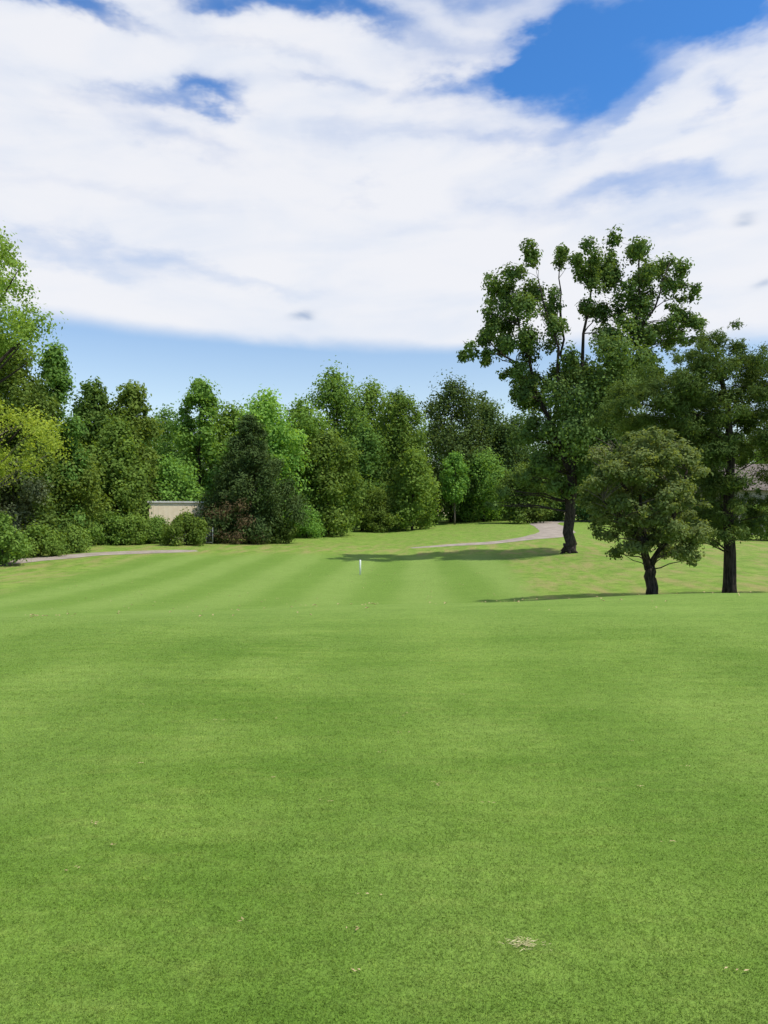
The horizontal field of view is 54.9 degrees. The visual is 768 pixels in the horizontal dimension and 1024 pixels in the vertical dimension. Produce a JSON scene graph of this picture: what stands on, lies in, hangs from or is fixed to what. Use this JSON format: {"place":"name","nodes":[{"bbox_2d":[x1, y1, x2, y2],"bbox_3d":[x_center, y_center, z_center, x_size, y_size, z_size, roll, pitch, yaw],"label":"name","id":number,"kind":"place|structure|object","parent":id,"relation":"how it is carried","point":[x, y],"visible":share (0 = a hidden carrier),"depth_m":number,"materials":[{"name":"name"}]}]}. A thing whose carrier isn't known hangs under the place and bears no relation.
{"place":"outdoors","nodes":[
{"label":"outdoors","id":0,"kind":"place"},
{"bbox_2d":[0,521,578,565],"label":"path","id":1,"kind":"structure","parent":0,"point":[551,529],"depth_m":61.26,"materials":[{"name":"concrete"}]},
{"bbox_2d":[0,516,767,1023],"bbox_3d":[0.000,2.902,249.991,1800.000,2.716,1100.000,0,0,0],"label":"ground","id":2,"kind":"structure","parent":0,"point":[400,576],"depth_m":4.79,"materials":[{"name":"green plant"}]},
{"bbox_2d":[0,509,32,565],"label":"shrub","id":3,"kind":"object","parent":2,"relation":"on","point":[16,546],"visible":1,"depth_m":43.56,"materials":[{"name":"green plant"}]},
{"bbox_2d":[0,458,53,550],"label":"shrub","id":4,"kind":"object","parent":2,"relation":"on","point":[23,503],"visible":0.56,"depth_m":49.93,"materials":[{"name":"green plant"}]},
{"bbox_2d":[0,226,67,382],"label":"tall tree","id":5,"kind":"object","parent":2,"relation":"on","point":[22,329],"visible":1,"depth_m":46.53,"materials":[{"name":"green plant"}]},
{"bbox_2d":[0,323,69,532],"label":"broadleaf tree","id":6,"kind":"object","parent":2,"relation":"on","point":[16,395],"visible":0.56,"depth_m":51.70,"materials":[{"name":"green plant"}]},
{"bbox_2d":[0,398,79,486],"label":"yellow tree","id":7,"kind":"object","parent":2,"relation":"on","point":[25,465],"visible":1,"depth_m":44.59,"materials":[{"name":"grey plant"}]},
{"bbox_2d":[18,519,70,557],"bbox_3d":[-22.933,1.759,48.987,3.305,2.530,3.414,0,0,36],"label":"shrub","id":8,"kind":"object","parent":2,"relation":"on","point":[41,536],"visible":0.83,"depth_m":48.60,"materials":[{"name":"green plant"}]},
{"bbox_2d":[21,500,83,548],"bbox_3d":[-24.848,0.807,55.227,4.568,3.984,5.212,0,0,32],"label":"shrub","id":9,"kind":"object","parent":2,"relation":"on","point":[64,521],"visible":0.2,"depth_m":54.74,"materials":[{"name":"green plant"}]},
{"bbox_2d":[5,435,119,536],"bbox_3d":[-25.815,-2.224,58.003,10.249,9.846,8.130,0,0,0],"label":"broadleaf tree","id":10,"kind":"object","parent":2,"relation":"on","point":[88,489],"visible":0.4,"depth_m":56.35,"materials":[{"name":"green plant"}]},
{"bbox_2d":[29,336,95,534],"bbox_3d":[-24.838,-5.276,55.959,5.627,16.088,4.713,0,0,0],"label":"broadleaf tree","id":11,"kind":"object","parent":2,"relation":"on","point":[55,368],"visible":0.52,"depth_m":55.64,"materials":[{"name":"green plant"}]},
{"bbox_2d":[36,408,91,469],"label":"broadleaf tree","id":12,"kind":"object","parent":2,"relation":"on","point":[63,425],"visible":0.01,"depth_m":116.15,"materials":[{"name":"green plant"}]},
{"bbox_2d":[52,520,96,553],"bbox_3d":[-22.197,1.724,51.759,3.230,2.349,4.246,0,0,0],"label":"shrub","id":13,"kind":"object","parent":2,"relation":"on","point":[74,537],"visible":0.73,"depth_m":51.78,"materials":[{"name":"green plant"}]},
{"bbox_2d":[79,511,103,544],"bbox_3d":[-23.649,1.288,58.016,3.206,2.816,4.916,0,0,-23],"label":"shrub","id":14,"kind":"object","parent":2,"relation":"on","point":[94,530],"visible":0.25,"depth_m":57.50,"materials":[{"name":"green plant"}]},
{"bbox_2d":[67,376,119,510],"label":"broadleaf tree","id":15,"kind":"object","parent":2,"relation":"on","point":[92,411],"visible":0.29,"depth_m":66.97,"materials":[{"name":"green plant"}]},
{"bbox_2d":[89,510,129,545],"bbox_3d":[-22.289,1.179,59.965,4.094,3.000,4.217,0,0,0],"label":"shrub","id":16,"kind":"object","parent":2,"relation":"on","point":[108,537],"visible":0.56,"depth_m":59.34,"materials":[{"name":"green plant"}]},
{"bbox_2d":[85,408,156,535],"bbox_3d":[-23.103,-3.186,64.065,6.593,11.655,7.302,0,0,19],"label":"broadleaf tree","id":17,"kind":"object","parent":2,"relation":"on","point":[127,473],"visible":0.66,"depth_m":62.80,"materials":[{"name":"green plant"}]},
{"bbox_2d":[108,509,155,544],"bbox_3d":[-20.452,1.144,59.919,3.191,3.093,3.872,0,0,26],"label":"shrub","id":18,"kind":"object","parent":2,"relation":"on","point":[131,526],"visible":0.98,"depth_m":59.28,"materials":[{"name":"green plant"}]},
{"bbox_2d":[103,379,166,511],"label":"broadleaf tree","id":19,"kind":"object","parent":2,"relation":"on","point":[131,397],"visible":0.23,"depth_m":68.46,"materials":[{"name":"green plant"}]},
{"bbox_2d":[143,515,169,543],"bbox_3d":[-19.008,1.424,61.972,3.056,2.441,3.880,0,0,-40],"label":"shrub","id":20,"kind":"object","parent":2,"relation":"on","point":[156,523],"visible":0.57,"depth_m":60.96,"materials":[{"name":"green plant"}]},
{"bbox_2d":[139,401,204,500],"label":"broadleaf tree","id":21,"kind":"object","parent":2,"relation":"on","point":[166,437],"visible":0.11,"depth_m":82.38,"materials":[{"name":"green plant"}]},
{"bbox_2d":[143,452,204,500],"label":"broadleaf tree","id":22,"kind":"object","parent":2,"relation":"on","point":[172,477],"visible":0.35,"depth_m":70.92,"materials":[{"name":"green plant"}]},
{"bbox_2d":[143,413,211,474],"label":"broadleaf tree","id":23,"kind":"object","parent":2,"relation":"on","point":[174,444],"visible":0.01,"depth_m":122.44,"materials":[{"name":"green plant"}]},
{"bbox_2d":[147,501,208,540],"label":"shed","id":24,"kind":"structure","parent":2,"relation":"on","point":[168,509],"depth_m":65.78,"materials":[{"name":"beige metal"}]},
{"bbox_2d":[159,507,211,545],"bbox_3d":[-16.099,1.164,60.108,4.045,3.164,4.068,0,0,0],"label":"shrub","id":25,"kind":"object","parent":2,"relation":"on","point":[188,527],"visible":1,"depth_m":59.43,"materials":[{"name":"green plant"}]},
{"bbox_2d":[169,376,225,504],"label":"broadleaf tree","id":26,"kind":"object","parent":2,"relation":"on","point":[205,399],"visible":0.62,"depth_m":77.03,"materials":[{"name":"green plant"}]},
{"bbox_2d":[168,412,238,467],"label":"broadleaf tree","id":27,"kind":"object","parent":2,"relation":"on","point":[212,437],"visible":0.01,"depth_m":122.58,"materials":[{"name":"green plant"}]},
{"bbox_2d":[206,528,212,543],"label":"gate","id":28,"kind":"structure","parent":2,"relation":"on","point":[212,537],"depth_m":61.97,"materials":[{"name":"metal"}]},
{"bbox_2d":[196,400,245,498],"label":"broadleaf tree","id":29,"kind":"object","parent":2,"relation":"on","point":[226,421],"visible":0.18,"depth_m":81.00,"materials":[{"name":"green plant"}]},
{"bbox_2d":[193,413,315,544],"bbox_3d":[-12.091,-2.902,65.715,9.758,12.033,9.308,0,0,-40],"label":"conifer tree","id":30,"kind":"object","parent":2,"relation":"on","point":[238,495],"visible":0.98,"depth_m":64.18,"materials":[{"name":"green plant"}]},
{"bbox_2d":[220,384,313,536],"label":"broadleaf tree","id":31,"kind":"object","parent":2,"relation":"on","point":[267,413],"visible":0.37,"depth_m":74.77,"materials":[{"name":"green plant"}]},
{"bbox_2d":[268,518,298,543],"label":"shrub","id":32,"kind":"object","parent":2,"relation":"on","point":[283,533],"visible":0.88,"depth_m":65.29,"materials":[{"name":"green plant"}]},
{"bbox_2d":[287,505,328,537],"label":"shrub","id":33,"kind":"object","parent":2,"relation":"on","point":[314,526],"visible":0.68,"depth_m":75.08,"materials":[{"name":"green plant"}]},
{"bbox_2d":[267,394,352,534],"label":"broadleaf tree","id":34,"kind":"object","parent":2,"relation":"on","point":[311,424],"visible":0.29,"depth_m":80.36,"materials":[{"name":"green plant"}]},
{"bbox_2d":[295,419,371,536],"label":"broadleaf tree","id":35,"kind":"object","parent":2,"relation":"on","point":[325,447],"visible":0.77,"depth_m":78.46,"materials":[{"name":"green plant"}]},
{"bbox_2d":[291,355,380,526],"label":"broadleaf tree","id":36,"kind":"object","parent":2,"relation":"on","point":[334,396],"visible":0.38,"depth_m":102.51,"materials":[{"name":"green plant"}]},
{"bbox_2d":[359,560,360,574],"bbox_3d":[-1.288,3.041,39.990,0.100,0.900,0.097,0,0,0],"label":"marker stake","id":37,"kind":"object","parent":2,"relation":"on","point":[359,567],"visible":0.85,"depth_m":39.95,"materials":[{"name":"white paint"}]},
{"bbox_2d":[338,417,396,530],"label":"broadleaf tree","id":38,"kind":"object","parent":2,"relation":"on","point":[369,458],"visible":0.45,"depth_m":90.91,"materials":[{"name":"green plant"}]},
{"bbox_2d":[339,375,396,516],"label":"broadleaf tree","id":39,"kind":"object","parent":2,"relation":"on","point":[373,392],"visible":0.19,"depth_m":104.59,"materials":[{"name":"green plant"}]},
{"bbox_2d":[350,484,405,532],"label":"shrub","id":40,"kind":"object","parent":2,"relation":"on","point":[376,520],"visible":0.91,"depth_m":87.85,"materials":[{"name":"green plant"}]},
{"bbox_2d":[370,385,440,527],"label":"broadleaf tree","id":41,"kind":"object","parent":2,"relation":"on","point":[401,421],"visible":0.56,"depth_m":94.70,"materials":[{"name":"green plant"}]},
{"bbox_2d":[381,444,443,530],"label":"broadleaf tree","id":42,"kind":"object","parent":2,"relation":"on","point":[414,469],"visible":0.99,"depth_m":88.65,"materials":[{"name":"green plant"}]},
{"bbox_2d":[382,420,446,515],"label":"broadleaf tree","id":43,"kind":"object","parent":2,"relation":"on","point":[426,454],"visible":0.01,"depth_m":126.47,"materials":[{"name":"green plant"}]},
{"bbox_2d":[415,496,443,525],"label":"shrub","id":44,"kind":"object","parent":2,"relation":"on","point":[436,520],"visible":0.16,"depth_m":99.52,"materials":[{"name":"green plant"}]},
{"bbox_2d":[387,407,486,518],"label":"broadleaf tree","id":45,"kind":"object","parent":2,"relation":"on","point":[430,455],"visible":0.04,"depth_m":129.49,"materials":[{"name":"green plant"}]},
{"bbox_2d":[438,451,470,524],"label":"young tree","id":46,"kind":"object","parent":2,"relation":"on","point":[454,493],"visible":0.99,"depth_m":99.44,"materials":[{"name":"green plant"}]},
{"bbox_2d":[417,368,502,521],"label":"broadleaf tree","id":47,"kind":"object","parent":2,"relation":"on","point":[459,410],"visible":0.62,"depth_m":106.50,"materials":[{"name":"green plant"}]},
{"bbox_2d":[442,507,479,520],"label":"shrub","id":48,"kind":"object","parent":2,"relation":"on","point":[460,519],"visible":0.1,"depth_m":110.13,"materials":[{"name":"green plant"}]},
{"bbox_2d":[451,446,511,521],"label":"broadleaf tree","id":49,"kind":"object","parent":2,"relation":"on","point":[489,480],"visible":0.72,"depth_m":102.86,"materials":[{"name":"green plant"}]},
{"bbox_2d":[445,391,520,519],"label":"broadleaf tree","id":50,"kind":"object","parent":2,"relation":"on","point":[489,412],"visible":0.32,"depth_m":109.78,"materials":[{"name":"green plant"}]},
{"bbox_2d":[440,417,536,518],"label":"broadleaf tree","id":51,"kind":"object","parent":2,"relation":"on","point":[508,453],"depth_m":134.23,"materials":[{"name":"green plant"}]},
{"bbox_2d":[488,508,514,520],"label":"shrub","id":52,"kind":"object","parent":2,"relation":"on","point":[503,517],"visible":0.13,"depth_m":109.50,"materials":[{"name":"green plant"}]},
{"bbox_2d":[483,409,553,504],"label":"broadleaf tree","id":53,"kind":"object","parent":2,"relation":"on","point":[516,451],"visible":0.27,"depth_m":110.11,"materials":[{"name":"green plant"}]},
{"bbox_2d":[500,936,550,949],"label":"dry grass clump","id":54,"kind":"object","parent":2,"relation":"on","point":[518,939],"visible":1,"depth_m":2.78,"materials":[{"name":"plant"}]},
{"bbox_2d":[492,459,561,523],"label":"broadleaf tree","id":55,"kind":"object","parent":2,"relation":"on","point":[524,514],"visible":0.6,"depth_m":94.84,"materials":[{"name":"green plant"}]},
{"bbox_2d":[541,507,564,520],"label":"shrub","id":56,"kind":"object","parent":2,"relation":"on","point":[557,516],"visible":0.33,"depth_m":107.10,"materials":[{"name":"green plant"}]},
{"bbox_2d":[533,443,602,520],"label":"broadleaf tree","id":57,"kind":"object","parent":2,"relation":"on","point":[562,506],"visible":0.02,"depth_m":109.49,"materials":[{"name":"green plant"}]},
{"bbox_2d":[456,223,709,553],"bbox_3d":[12.701,-7.504,48.077,15.511,20.606,10.810,0,0,24],"label":"tree","id":58,"kind":"object","parent":2,"relation":"on","point":[570,438],"visible":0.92,"depth_m":46.59,"materials":[{"name":"green plant"}]},
{"bbox_2d":[575,505,603,520],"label":"shrub","id":59,"kind":"object","parent":2,"relation":"on","point":[582,515],"visible":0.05,"depth_m":110.91,"materials":[{"name":"green plant"}]},
{"bbox_2d":[558,439,655,521],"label":"broadleaf tree","id":60,"kind":"object","parent":2,"relation":"on","point":[583,514],"visible":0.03,"depth_m":102.45,"materials":[{"name":"green plant"}]},
{"bbox_2d":[568,425,716,594],"bbox_3d":[6.933,0.047,19.932,3.602,4.641,3.401,0,0,0],"label":"tree","id":61,"kind":"object","parent":2,"relation":"on","point":[636,525],"visible":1,"depth_m":19.33,"materials":[{"name":"green plant"}]},
{"bbox_2d":[623,424,699,521],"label":"broadleaf tree","id":62,"kind":"object","parent":2,"relation":"on","point":[654,505],"visible":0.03,"depth_m":98.65,"materials":[{"name":"green plant"}]},
{"bbox_2d":[583,318,767,592],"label":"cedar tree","id":63,"kind":"object","parent":2,"relation":"on","point":[692,405],"visible":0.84,"depth_m":21.90,"materials":[{"name":"green plant"}]},
{"bbox_2d":[684,433,754,513],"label":"broadleaf tree","id":64,"kind":"object","parent":2,"relation":"on","point":[701,477],"visible":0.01,"depth_m":95.88,"materials":[{"name":"green plant"}]},
{"bbox_2d":[695,464,767,534],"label":"house","id":65,"kind":"structure","parent":2,"relation":"on","point":[757,484],"depth_m":68.60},
{"bbox_2d":[721,341,767,531],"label":"cedar tree","id":66,"kind":"object","parent":2,"relation":"on","point":[764,476],"visible":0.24,"depth_m":23.67,"materials":[{"name":"green plant"}]},
{"bbox_2d":[733,427,761,463],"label":"broadleaf tree","id":67,"kind":"object","parent":2,"relation":"on","point":[744,437],"visible":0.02,"depth_m":126.54,"materials":[{"name":"green plant"}]},
{"bbox_2d":[740,502,767,540],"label":"shrub","id":68,"kind":"object","parent":2,"relation":"on","point":[764,535],"visible":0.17,"depth_m":60.40,"materials":[{"name":"green plant"}]},
{"bbox_2d":[751,421,767,463],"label":"broadleaf tree","id":69,"kind":"object","parent":2,"relation":"on","point":[760,461],"visible":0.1,"depth_m":80.21,"materials":[{"name":"green plant"}]},
{"bbox_2d":[0,0,767,515],"label":"sky","id":70,"kind":"structure","parent":0,"point":[239,195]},
{"bbox_2d":[25,546,750,616],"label":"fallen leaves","id":71,"kind":"object","parent":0,"point":[339,603],"visible":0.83,"depth_m":17.68,"materials":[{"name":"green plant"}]},
{"bbox_2d":[66,612,749,970],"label":"grass clippings","id":72,"kind":"object","parent":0,"point":[439,785],"depth_m":3.64,"materials":[{"name":"green plant"}]}
]}

